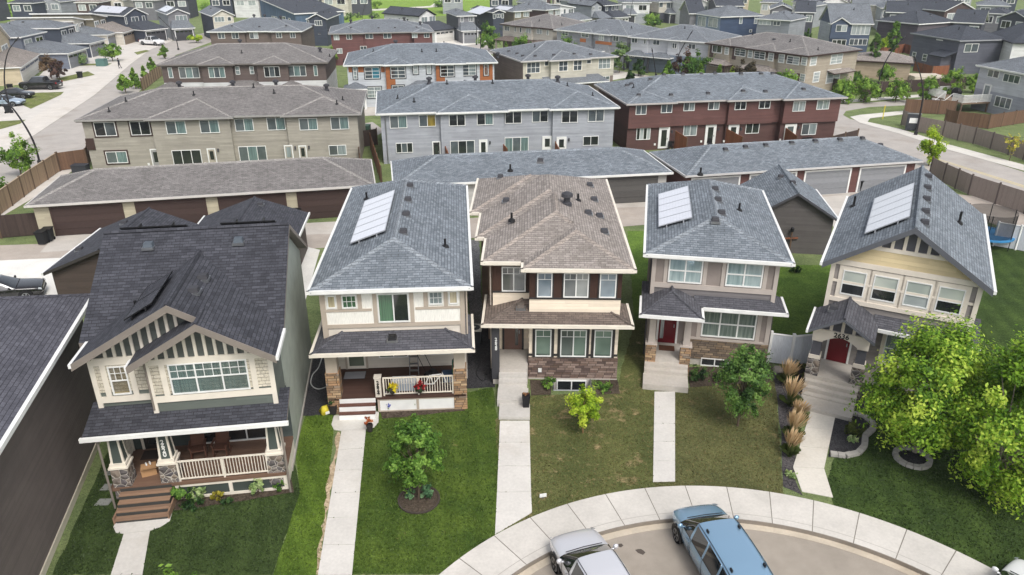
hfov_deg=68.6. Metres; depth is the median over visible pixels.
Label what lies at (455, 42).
driveway
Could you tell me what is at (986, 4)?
house
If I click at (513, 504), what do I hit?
path
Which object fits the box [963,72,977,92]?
street tree
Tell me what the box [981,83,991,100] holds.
door
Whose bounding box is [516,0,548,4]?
house
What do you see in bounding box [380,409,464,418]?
planting bed
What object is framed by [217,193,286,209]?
garage door
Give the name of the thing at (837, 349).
door
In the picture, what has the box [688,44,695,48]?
window
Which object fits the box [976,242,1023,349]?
lawn
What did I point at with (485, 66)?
window
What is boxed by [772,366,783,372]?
boulder
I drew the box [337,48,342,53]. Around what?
window
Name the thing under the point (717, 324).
window
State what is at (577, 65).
window
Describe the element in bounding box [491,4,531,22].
house
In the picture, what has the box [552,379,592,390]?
window well
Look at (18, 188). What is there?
timber fence
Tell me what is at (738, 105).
window
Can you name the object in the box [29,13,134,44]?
house
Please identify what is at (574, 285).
window
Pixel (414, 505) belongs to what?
planting ring
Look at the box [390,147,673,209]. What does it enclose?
garage block
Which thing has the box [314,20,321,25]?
window
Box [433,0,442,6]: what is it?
garden tree
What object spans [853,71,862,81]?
street tree
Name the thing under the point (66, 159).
timber fence
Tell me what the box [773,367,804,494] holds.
gravel bed
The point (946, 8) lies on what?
house
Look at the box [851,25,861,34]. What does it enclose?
window
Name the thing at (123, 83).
garden tree
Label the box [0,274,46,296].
parked car
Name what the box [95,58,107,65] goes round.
utility cabinet
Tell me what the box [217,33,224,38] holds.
window
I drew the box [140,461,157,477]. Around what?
cardboard box
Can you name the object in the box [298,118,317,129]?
window
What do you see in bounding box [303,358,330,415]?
gravel bed
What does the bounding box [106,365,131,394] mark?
window
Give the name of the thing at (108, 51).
garden tree
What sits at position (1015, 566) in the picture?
parked car
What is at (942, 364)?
maple tree
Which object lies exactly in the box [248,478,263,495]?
shrub
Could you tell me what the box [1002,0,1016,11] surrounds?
house
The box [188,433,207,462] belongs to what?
porch chair
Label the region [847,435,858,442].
shrub
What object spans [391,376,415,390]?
storage bin
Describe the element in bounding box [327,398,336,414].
flower pot
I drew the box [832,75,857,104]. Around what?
street tree
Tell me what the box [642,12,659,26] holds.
garden tree
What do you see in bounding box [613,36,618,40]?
window
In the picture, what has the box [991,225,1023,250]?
vinyl fence
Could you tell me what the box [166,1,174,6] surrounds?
window
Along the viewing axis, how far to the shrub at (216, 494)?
29.66 m
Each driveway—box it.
[0,42,140,135]
[0,258,59,294]
[41,221,335,251]
[301,247,319,297]
[364,107,374,115]
[439,40,485,44]
[616,202,644,207]
[823,192,857,194]
[823,194,849,226]
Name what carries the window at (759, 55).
in the townhouse at (822, 64)
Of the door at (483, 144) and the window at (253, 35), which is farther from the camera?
the window at (253, 35)
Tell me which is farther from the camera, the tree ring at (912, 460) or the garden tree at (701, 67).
the garden tree at (701, 67)
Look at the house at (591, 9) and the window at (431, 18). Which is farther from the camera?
the house at (591, 9)
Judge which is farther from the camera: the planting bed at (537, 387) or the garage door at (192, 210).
the garage door at (192, 210)
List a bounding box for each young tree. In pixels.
[159,564,196,574]
[382,413,446,498]
[564,383,603,432]
[708,343,775,426]
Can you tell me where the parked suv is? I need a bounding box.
[549,527,629,574]
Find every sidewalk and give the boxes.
[0,33,210,184]
[1,169,71,214]
[439,486,996,574]
[841,93,946,102]
[851,111,1023,170]
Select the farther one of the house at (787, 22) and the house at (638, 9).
the house at (638, 9)
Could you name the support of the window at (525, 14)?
in the house at (513, 13)
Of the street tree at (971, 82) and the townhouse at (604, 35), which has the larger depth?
the townhouse at (604, 35)
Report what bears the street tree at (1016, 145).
on the sidewalk at (864, 118)
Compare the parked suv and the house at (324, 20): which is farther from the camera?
the house at (324, 20)
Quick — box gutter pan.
[518,522,920,574]
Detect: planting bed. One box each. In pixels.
[173,479,293,509]
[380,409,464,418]
[530,380,551,395]
[594,380,619,394]
[689,365,771,386]
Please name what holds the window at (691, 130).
in the townhouse at (655, 112)
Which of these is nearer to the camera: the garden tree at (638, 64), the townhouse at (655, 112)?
the townhouse at (655, 112)
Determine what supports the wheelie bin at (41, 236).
on the driveway at (64, 243)
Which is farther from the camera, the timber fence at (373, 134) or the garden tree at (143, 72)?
the garden tree at (143, 72)
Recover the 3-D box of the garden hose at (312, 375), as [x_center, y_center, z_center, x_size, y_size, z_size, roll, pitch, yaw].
[-9.995,4.363,38.557,0.933,0.080,3.331,-8,26,-18]
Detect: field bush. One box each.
[345,12,353,18]
[368,10,379,17]
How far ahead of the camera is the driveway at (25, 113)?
114.52 m
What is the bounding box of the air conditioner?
[474,324,481,343]
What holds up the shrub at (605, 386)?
on the planting bed at (614, 388)
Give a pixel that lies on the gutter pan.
(537, 566)
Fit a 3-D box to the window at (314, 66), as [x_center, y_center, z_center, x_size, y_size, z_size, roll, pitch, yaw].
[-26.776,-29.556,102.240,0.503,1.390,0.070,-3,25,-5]
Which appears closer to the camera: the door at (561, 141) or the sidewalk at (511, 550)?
the sidewalk at (511, 550)
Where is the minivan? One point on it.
(714, 538)
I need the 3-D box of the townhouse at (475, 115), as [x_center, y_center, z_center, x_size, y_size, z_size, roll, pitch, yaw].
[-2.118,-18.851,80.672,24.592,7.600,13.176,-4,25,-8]
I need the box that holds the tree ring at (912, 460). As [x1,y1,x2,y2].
[892,445,932,469]
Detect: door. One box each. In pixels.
[20,57,40,80]
[48,203,124,235]
[67,49,88,68]
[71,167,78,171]
[89,41,105,56]
[107,34,116,44]
[123,31,134,44]
[134,198,207,222]
[140,437,156,449]
[145,29,166,40]
[149,149,158,164]
[174,29,193,40]
[207,148,216,161]
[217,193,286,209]
[284,145,293,158]
[296,189,349,218]
[298,145,306,157]
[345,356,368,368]
[432,141,440,154]
[435,30,453,42]
[463,32,477,42]
[479,139,487,151]
[502,328,523,349]
[542,136,551,149]
[556,137,566,148]
[605,176,657,203]
[629,15,634,22]
[656,319,678,343]
[658,127,669,148]
[669,14,675,22]
[691,175,740,184]
[704,124,716,144]
[728,124,739,133]
[749,171,797,179]
[783,124,796,139]
[803,168,851,194]
[824,338,851,363]
[855,164,906,191]
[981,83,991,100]
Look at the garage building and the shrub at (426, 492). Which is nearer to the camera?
the shrub at (426, 492)
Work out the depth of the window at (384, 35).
137.49 m
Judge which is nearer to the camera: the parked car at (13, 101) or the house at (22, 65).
the parked car at (13, 101)
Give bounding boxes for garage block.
[23,157,375,235]
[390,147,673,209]
[649,136,923,194]
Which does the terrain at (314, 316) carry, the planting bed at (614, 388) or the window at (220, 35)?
the planting bed at (614, 388)
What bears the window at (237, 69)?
in the townhouse at (240, 64)
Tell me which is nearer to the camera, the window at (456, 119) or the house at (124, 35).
the window at (456, 119)
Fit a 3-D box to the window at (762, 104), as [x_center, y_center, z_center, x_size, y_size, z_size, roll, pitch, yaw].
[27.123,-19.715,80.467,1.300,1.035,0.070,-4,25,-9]
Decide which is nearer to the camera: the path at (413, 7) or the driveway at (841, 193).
the driveway at (841, 193)
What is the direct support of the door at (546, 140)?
in the townhouse at (475, 115)
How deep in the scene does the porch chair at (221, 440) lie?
30.96 m
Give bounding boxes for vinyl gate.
[766,330,812,363]
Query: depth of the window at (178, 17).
174.65 m
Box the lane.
[0,193,1023,259]
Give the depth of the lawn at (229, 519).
27.80 m
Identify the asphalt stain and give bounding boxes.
[636,549,644,554]
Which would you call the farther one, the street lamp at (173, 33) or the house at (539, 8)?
the house at (539, 8)
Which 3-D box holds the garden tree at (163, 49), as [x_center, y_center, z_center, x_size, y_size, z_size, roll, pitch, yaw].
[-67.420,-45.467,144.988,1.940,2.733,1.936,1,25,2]
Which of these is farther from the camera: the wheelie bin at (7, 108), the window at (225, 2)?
the window at (225, 2)
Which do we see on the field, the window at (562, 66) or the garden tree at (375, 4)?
the garden tree at (375, 4)
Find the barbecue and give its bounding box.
[951,88,962,96]
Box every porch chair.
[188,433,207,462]
[210,431,231,460]
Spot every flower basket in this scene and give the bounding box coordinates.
[386,382,398,393]
[413,380,425,392]
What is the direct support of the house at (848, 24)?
on the terrain at (314, 316)
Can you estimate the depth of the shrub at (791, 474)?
30.89 m
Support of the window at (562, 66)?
in the townhouse at (565, 61)
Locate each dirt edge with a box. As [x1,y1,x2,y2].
[316,432,340,574]
[854,390,880,411]
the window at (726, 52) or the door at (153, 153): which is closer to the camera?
the door at (153, 153)
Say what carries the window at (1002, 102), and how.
in the house at (1001, 82)
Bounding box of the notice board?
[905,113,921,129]
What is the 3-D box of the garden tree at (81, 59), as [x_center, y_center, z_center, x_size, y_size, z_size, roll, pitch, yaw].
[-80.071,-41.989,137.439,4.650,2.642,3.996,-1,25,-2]
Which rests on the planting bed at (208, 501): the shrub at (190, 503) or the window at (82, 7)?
the shrub at (190, 503)
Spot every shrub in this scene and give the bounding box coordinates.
[170,485,192,499]
[178,496,204,511]
[189,486,205,502]
[210,491,223,500]
[219,496,233,504]
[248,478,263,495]
[272,480,283,491]
[404,488,415,499]
[420,482,433,498]
[540,376,555,389]
[592,379,612,393]
[689,364,709,381]
[713,370,720,381]
[784,469,797,478]
[788,265,802,272]
[792,360,805,377]
[844,416,866,436]
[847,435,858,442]
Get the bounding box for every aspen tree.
[869,32,881,56]
[880,36,892,47]
[886,21,902,51]
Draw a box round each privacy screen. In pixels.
[673,130,687,148]
[725,129,742,142]
[784,128,797,139]
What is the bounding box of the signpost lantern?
[785,227,797,248]
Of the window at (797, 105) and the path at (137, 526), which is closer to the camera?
the path at (137, 526)
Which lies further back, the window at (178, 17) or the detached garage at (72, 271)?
the window at (178, 17)
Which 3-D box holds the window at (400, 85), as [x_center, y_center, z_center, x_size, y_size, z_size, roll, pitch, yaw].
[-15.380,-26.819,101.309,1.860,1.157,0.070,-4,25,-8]
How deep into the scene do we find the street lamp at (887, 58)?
106.74 m
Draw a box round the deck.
[926,86,991,112]
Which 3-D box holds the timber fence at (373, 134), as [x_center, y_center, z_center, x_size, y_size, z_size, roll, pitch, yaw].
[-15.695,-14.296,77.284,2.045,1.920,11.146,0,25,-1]
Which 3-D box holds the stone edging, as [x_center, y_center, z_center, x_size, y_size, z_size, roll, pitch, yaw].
[15.341,6.665,33.480,1.261,0.203,4.140,16,29,32]
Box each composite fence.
[900,109,1023,159]
[929,156,1023,213]
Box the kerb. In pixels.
[512,518,930,574]
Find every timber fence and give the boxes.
[0,152,60,214]
[0,213,38,238]
[56,143,90,170]
[140,67,161,90]
[358,127,377,157]
[369,132,381,181]
[831,128,858,137]
[832,77,966,93]
[879,44,910,54]
[904,98,957,113]
[913,62,949,74]
[944,108,1023,128]
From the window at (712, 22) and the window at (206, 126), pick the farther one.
the window at (712, 22)
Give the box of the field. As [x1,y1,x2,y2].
[0,0,489,21]
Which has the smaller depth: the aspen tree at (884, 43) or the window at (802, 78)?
the window at (802, 78)
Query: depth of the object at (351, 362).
37.12 m
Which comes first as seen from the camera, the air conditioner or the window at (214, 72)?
the air conditioner
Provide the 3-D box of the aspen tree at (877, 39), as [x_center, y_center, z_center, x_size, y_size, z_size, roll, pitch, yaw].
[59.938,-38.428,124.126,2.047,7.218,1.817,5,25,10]
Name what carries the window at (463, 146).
in the townhouse at (475, 115)
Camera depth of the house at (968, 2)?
239.93 m
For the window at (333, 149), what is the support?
in the townhouse at (179, 124)
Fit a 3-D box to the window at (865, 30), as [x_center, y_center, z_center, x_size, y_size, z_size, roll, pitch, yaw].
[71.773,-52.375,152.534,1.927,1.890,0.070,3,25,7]
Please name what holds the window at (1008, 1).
in the house at (1012, 3)
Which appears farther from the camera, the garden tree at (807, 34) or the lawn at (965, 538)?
the garden tree at (807, 34)
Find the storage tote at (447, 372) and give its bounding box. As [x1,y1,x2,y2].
[442,370,452,381]
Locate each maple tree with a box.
[844,304,1007,461]
[930,324,1023,521]
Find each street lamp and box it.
[0,94,40,162]
[4,37,18,112]
[158,16,178,49]
[878,35,905,83]
[914,55,923,134]
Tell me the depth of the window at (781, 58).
111.61 m
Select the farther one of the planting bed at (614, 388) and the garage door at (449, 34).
the garage door at (449, 34)
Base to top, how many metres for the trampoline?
2.650 m
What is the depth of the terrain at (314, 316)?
61.56 m
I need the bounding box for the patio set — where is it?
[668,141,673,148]
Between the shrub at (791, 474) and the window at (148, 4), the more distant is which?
the window at (148, 4)
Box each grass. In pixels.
[776,358,801,385]
[779,375,807,406]
[780,427,806,456]
[782,408,811,437]
[792,399,812,418]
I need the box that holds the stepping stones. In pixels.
[94,443,126,505]
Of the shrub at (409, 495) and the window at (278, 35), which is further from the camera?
the window at (278, 35)
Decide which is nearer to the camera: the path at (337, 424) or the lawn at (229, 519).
the lawn at (229, 519)
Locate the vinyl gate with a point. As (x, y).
(783, 348)
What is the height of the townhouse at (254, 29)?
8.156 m
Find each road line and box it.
[924,154,1023,185]
[924,155,1023,187]
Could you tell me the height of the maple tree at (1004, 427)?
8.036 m
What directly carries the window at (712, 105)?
in the townhouse at (655, 112)
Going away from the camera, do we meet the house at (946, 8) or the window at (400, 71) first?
the window at (400, 71)
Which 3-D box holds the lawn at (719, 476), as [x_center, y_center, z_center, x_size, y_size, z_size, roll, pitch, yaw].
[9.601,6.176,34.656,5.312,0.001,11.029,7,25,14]
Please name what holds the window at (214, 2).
in the house at (227, 6)
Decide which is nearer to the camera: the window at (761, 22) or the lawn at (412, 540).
the lawn at (412, 540)
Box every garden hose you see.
[310,358,325,388]
[475,344,486,380]
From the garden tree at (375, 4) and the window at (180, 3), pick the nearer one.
the window at (180, 3)
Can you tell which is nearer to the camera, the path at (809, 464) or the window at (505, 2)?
the path at (809, 464)
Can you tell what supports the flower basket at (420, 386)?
attached to the hip roof house at (391, 283)
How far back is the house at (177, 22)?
173.94 m
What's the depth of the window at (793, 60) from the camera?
110.13 m
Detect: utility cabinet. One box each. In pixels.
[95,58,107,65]
[365,124,370,129]
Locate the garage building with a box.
[855,51,914,80]
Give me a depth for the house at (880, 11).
195.50 m
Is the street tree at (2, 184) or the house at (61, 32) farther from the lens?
the house at (61, 32)
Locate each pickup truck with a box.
[18,76,62,89]
[138,36,164,45]
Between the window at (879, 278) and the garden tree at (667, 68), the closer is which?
the window at (879, 278)
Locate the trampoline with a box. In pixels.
[970,203,1018,250]
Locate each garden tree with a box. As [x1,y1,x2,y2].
[38,53,59,78]
[48,60,67,79]
[78,53,86,63]
[96,42,123,60]
[116,74,132,93]
[128,67,141,88]
[140,65,146,76]
[146,57,156,71]
[157,45,168,58]
[186,34,202,42]
[197,2,209,9]
[372,1,381,8]
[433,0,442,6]
[475,33,500,49]
[481,20,495,35]
[511,33,533,45]
[561,34,576,43]
[611,41,631,72]
[625,70,634,78]
[632,59,645,75]
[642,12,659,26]
[651,17,662,26]
[661,60,674,73]
[672,46,691,73]
[676,49,715,73]
[695,63,704,73]
[716,64,721,72]
[729,59,756,71]
[777,69,799,80]
[804,28,811,37]
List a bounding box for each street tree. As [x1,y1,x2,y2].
[0,131,41,174]
[0,176,7,187]
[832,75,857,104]
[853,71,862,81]
[855,76,881,102]
[876,63,896,80]
[882,77,911,101]
[917,75,939,99]
[917,124,948,165]
[940,65,965,94]
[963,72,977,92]
[1004,133,1023,160]
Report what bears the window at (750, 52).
in the townhouse at (822, 64)
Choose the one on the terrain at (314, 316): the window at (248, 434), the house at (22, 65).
the house at (22, 65)
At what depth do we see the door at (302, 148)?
74.08 m
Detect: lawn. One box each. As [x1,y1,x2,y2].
[0,120,24,128]
[21,92,62,108]
[53,452,299,574]
[56,71,93,80]
[134,50,148,54]
[273,415,333,574]
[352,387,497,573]
[495,320,664,529]
[627,231,647,319]
[654,371,783,493]
[772,265,830,334]
[828,350,1023,570]
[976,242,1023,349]
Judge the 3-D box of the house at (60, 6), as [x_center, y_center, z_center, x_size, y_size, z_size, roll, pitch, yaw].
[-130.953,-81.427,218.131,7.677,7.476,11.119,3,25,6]
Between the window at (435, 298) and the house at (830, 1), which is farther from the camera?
the house at (830, 1)
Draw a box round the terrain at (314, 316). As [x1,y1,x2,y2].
[0,0,1023,574]
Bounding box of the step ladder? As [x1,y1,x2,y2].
[409,355,418,374]
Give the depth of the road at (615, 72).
154.30 m
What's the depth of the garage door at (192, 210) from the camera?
57.76 m
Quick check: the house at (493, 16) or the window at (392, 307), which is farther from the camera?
the house at (493, 16)
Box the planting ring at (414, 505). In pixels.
[398,485,439,513]
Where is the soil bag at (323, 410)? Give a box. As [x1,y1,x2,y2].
[319,405,329,415]
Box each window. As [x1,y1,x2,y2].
[1,43,7,50]
[12,5,20,10]
[23,5,31,10]
[23,38,32,43]
[35,35,42,41]
[51,4,58,9]
[78,4,86,10]
[89,4,96,9]
[91,122,118,137]
[103,150,129,164]
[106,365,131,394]
[113,2,121,5]
[127,121,152,136]
[131,16,138,21]
[135,2,142,7]
[145,2,152,7]
[165,121,186,133]
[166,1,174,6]
[167,67,173,77]
[167,359,250,394]
[171,149,202,163]
[175,15,187,19]
[178,1,185,6]
[178,67,199,77]
[199,120,219,132]
[204,428,265,443]
[208,67,225,77]
[212,0,219,5]
[214,16,224,21]
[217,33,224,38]
[222,0,229,5]
[231,33,238,38]
[234,118,253,130]
[235,66,239,74]
[236,0,244,5]
[238,146,266,160]
[248,0,255,5]
[249,32,258,38]
[249,66,253,73]
[264,66,279,76]
[266,117,285,129]
[276,33,281,37]
[288,66,305,75]
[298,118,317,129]
[313,65,317,75]
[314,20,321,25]
[324,0,332,4]
[326,295,336,308]
[328,145,346,155]
[330,116,348,129]
[337,0,344,4]
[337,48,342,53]
[341,294,356,308]
[352,67,357,79]
[363,66,380,79]
[365,34,372,38]
[367,86,381,98]
[377,293,409,322]
[379,355,407,357]
[383,33,390,37]
[389,115,406,128]
[390,66,406,78]
[391,84,404,88]
[396,142,412,152]
[412,65,418,74]
[419,114,435,126]
[421,17,427,22]
[426,65,431,74]
[428,292,442,304]
[429,16,435,20]
[439,65,454,76]
[448,291,457,303]
[449,114,465,125]
[450,140,474,153]
[463,64,476,75]
[477,113,492,124]
[483,64,488,75]
[492,0,498,5]
[502,0,508,4]
[502,266,525,291]
[505,112,521,123]
[505,137,528,150]
[515,12,520,17]
[523,12,528,16]
[526,62,540,73]
[532,111,547,121]
[532,328,553,357]
[535,273,553,298]
[557,329,589,357]
[557,380,585,389]
[558,61,567,71]
[561,110,577,122]
[562,273,590,298]
[573,60,582,70]
[583,136,598,145]
[588,110,603,121]
[590,329,615,357]
[597,58,610,69]
[597,274,618,298]
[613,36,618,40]
[635,105,646,114]
[636,128,650,139]
[638,5,646,10]
[653,40,659,44]
[661,105,672,112]
[666,3,672,7]
[667,259,703,283]
[683,103,694,110]
[683,125,696,135]
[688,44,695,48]
[697,16,705,26]
[700,311,757,339]
[700,358,724,366]
[708,18,717,27]
[708,102,719,109]
[712,45,722,53]
[724,47,728,54]
[725,263,763,287]
[734,48,745,56]
[734,102,746,109]
[745,124,759,133]
[747,50,752,57]
[753,51,765,59]
[758,20,770,24]
[758,101,770,108]
[762,4,768,9]
[767,53,773,61]
[773,21,780,25]
[778,54,784,62]
[786,55,799,64]
[792,101,805,111]
[799,74,805,81]
[801,57,807,65]
[801,123,816,134]
[806,15,812,21]
[809,56,817,65]
[812,71,820,82]
[816,100,829,109]
[825,68,840,83]
[830,53,843,64]
[832,39,846,44]
[834,265,872,301]
[835,25,847,31]
[849,39,858,44]
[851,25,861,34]
[857,39,867,44]
[859,25,870,34]
[865,270,904,307]
[876,334,915,367]
[897,275,938,313]
[922,54,927,60]
[928,281,972,319]
[947,13,954,19]
[963,43,979,51]
[986,16,993,22]
[987,69,999,78]
[993,95,1012,109]
[1000,20,1011,27]
[1002,73,1020,84]
[1006,0,1014,3]
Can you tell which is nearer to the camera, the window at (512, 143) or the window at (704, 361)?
the window at (704, 361)
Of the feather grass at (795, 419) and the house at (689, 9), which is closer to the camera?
the feather grass at (795, 419)
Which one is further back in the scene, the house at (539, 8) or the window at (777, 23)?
the house at (539, 8)
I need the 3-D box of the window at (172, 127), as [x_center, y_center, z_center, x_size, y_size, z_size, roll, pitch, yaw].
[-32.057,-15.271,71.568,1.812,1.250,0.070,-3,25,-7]
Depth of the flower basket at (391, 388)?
34.66 m
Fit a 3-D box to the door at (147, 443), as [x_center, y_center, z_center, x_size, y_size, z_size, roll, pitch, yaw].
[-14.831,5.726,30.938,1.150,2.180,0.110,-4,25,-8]
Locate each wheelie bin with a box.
[2,105,9,112]
[33,229,49,243]
[40,226,55,240]
[76,71,82,77]
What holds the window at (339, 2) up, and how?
in the house at (345, 6)
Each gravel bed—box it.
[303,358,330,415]
[467,240,481,323]
[467,328,494,388]
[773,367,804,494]
[828,415,869,458]
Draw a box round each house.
[0,0,10,20]
[0,23,88,68]
[0,25,40,85]
[0,293,100,574]
[6,19,106,57]
[7,0,46,16]
[7,16,116,44]
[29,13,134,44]
[43,0,77,12]
[67,217,312,524]
[73,0,110,12]
[88,5,167,41]
[110,0,133,6]
[131,0,164,19]
[155,5,194,40]
[164,0,198,18]
[198,5,234,38]
[210,0,235,16]
[234,0,261,17]
[258,0,344,23]
[306,8,340,45]
[306,179,474,419]
[322,0,351,15]
[351,0,371,14]
[382,6,455,42]
[443,0,462,13]
[444,8,480,42]
[468,5,505,36]
[469,158,636,419]
[490,0,511,6]
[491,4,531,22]
[515,2,561,16]
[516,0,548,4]
[524,2,591,21]
[552,0,560,3]
[560,0,570,5]
[567,0,612,20]
[595,0,630,21]
[617,0,651,23]
[639,167,795,392]
[648,0,675,22]
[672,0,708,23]
[679,0,704,24]
[696,5,764,35]
[708,0,744,9]
[742,0,748,9]
[755,10,807,35]
[760,0,782,14]
[769,1,793,13]
[791,0,848,11]
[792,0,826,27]
[794,0,816,34]
[799,165,996,421]
[817,3,874,51]
[850,0,895,26]
[873,2,885,29]
[874,10,952,47]
[884,0,922,17]
[909,24,1003,73]
[923,0,974,19]
[951,9,988,29]
[953,0,971,4]
[970,56,1023,113]
[976,0,1010,9]
[984,7,1011,32]
[991,22,1023,60]
[997,10,1023,30]
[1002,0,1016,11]
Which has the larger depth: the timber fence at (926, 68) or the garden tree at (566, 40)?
the garden tree at (566, 40)
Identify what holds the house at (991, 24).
on the terrain at (314, 316)
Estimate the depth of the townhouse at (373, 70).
101.52 m
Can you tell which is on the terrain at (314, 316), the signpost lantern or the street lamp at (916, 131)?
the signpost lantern
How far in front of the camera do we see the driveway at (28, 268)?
50.87 m
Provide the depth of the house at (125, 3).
218.29 m
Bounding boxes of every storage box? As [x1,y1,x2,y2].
[70,163,89,172]
[908,73,943,79]
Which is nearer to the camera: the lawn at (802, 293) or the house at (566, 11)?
the lawn at (802, 293)
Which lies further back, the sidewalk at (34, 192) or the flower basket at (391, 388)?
the sidewalk at (34, 192)
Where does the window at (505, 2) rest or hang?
in the house at (499, 2)
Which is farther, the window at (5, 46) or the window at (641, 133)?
the window at (5, 46)
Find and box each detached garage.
[41,207,200,293]
[197,196,309,264]
[740,164,837,254]
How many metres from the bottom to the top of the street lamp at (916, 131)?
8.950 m
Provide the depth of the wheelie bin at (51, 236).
55.48 m
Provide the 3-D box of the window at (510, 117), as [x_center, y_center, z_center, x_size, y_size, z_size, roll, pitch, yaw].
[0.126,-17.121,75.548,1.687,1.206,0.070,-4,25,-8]
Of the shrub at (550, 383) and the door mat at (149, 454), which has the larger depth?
the shrub at (550, 383)
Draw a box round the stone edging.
[830,411,876,458]
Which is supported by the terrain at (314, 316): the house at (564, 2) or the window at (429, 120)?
the house at (564, 2)
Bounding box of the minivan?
[672,503,773,574]
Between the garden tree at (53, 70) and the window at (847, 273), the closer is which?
the window at (847, 273)
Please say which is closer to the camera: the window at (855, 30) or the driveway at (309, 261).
the driveway at (309, 261)
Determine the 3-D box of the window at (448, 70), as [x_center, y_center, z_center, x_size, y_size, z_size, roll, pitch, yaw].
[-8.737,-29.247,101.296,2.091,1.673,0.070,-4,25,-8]
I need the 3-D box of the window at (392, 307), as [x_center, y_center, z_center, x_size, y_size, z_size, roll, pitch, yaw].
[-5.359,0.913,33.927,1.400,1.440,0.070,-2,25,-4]
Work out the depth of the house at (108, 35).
159.57 m
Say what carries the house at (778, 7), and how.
on the terrain at (314, 316)
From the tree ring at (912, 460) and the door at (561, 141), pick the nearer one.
the tree ring at (912, 460)
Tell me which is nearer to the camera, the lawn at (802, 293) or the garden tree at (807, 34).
the lawn at (802, 293)
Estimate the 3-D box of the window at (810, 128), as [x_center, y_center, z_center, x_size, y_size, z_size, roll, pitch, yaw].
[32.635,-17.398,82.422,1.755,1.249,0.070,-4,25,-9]
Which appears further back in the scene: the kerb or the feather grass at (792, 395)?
the feather grass at (792, 395)
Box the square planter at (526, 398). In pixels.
[522,392,529,407]
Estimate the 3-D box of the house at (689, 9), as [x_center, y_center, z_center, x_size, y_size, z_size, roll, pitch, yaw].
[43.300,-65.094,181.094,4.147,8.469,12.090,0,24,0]
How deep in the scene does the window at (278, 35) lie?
139.14 m
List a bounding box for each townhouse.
[74,79,366,168]
[156,39,343,87]
[206,14,328,46]
[328,16,444,65]
[343,40,499,108]
[375,74,620,163]
[489,40,619,90]
[494,14,584,48]
[553,18,660,67]
[594,72,847,149]
[623,24,740,73]
[704,32,862,90]
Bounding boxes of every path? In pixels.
[111,531,149,574]
[114,514,171,533]
[318,429,365,574]
[331,412,378,430]
[372,0,442,10]
[495,421,531,533]
[613,73,639,79]
[653,392,674,481]
[793,411,834,497]
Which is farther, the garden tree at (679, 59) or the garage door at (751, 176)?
the garden tree at (679, 59)
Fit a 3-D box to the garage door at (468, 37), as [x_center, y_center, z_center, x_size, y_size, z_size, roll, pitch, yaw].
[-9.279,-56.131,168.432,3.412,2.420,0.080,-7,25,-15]
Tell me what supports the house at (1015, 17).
on the terrain at (314, 316)
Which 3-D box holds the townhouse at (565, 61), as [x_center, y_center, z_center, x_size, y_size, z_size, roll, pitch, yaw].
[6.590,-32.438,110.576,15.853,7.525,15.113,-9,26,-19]
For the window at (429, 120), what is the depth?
74.37 m
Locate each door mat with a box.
[140,450,158,459]
[343,371,365,378]
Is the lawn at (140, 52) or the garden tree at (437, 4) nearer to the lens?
the lawn at (140, 52)
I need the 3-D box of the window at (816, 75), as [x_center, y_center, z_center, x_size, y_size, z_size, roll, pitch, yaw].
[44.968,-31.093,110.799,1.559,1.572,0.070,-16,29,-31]
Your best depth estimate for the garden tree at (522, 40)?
143.40 m
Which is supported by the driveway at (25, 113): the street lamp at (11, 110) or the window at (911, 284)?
the street lamp at (11, 110)
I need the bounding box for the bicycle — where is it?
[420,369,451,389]
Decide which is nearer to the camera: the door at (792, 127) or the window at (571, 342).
the window at (571, 342)
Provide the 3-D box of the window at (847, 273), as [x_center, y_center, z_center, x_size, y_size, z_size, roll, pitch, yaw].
[16.384,-0.195,35.996,1.440,1.660,0.070,12,27,25]
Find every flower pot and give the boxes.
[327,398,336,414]
[364,416,372,431]
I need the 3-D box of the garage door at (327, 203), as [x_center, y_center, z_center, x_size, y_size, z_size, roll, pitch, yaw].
[-14.930,-6.654,60.043,4.255,2.270,0.080,-5,25,-11]
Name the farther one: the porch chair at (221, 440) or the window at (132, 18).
the window at (132, 18)
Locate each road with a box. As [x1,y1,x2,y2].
[0,38,171,154]
[365,122,381,134]
[463,44,647,76]
[531,528,906,574]
[833,96,1023,212]
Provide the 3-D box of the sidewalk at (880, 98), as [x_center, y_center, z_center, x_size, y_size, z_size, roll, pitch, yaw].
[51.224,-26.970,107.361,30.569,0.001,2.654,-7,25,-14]
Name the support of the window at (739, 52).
in the townhouse at (822, 64)
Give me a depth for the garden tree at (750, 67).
112.35 m
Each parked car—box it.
[0,87,34,98]
[0,94,25,106]
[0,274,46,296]
[991,557,1023,574]
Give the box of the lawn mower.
[417,355,441,381]
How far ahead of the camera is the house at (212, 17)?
171.54 m
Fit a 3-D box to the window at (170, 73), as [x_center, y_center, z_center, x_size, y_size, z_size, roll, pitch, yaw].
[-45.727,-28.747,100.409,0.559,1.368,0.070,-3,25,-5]
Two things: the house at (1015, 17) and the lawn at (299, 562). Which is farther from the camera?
the house at (1015, 17)
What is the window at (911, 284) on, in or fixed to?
in the front gable house at (914, 241)
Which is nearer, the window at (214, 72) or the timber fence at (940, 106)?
the timber fence at (940, 106)
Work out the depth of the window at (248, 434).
31.78 m

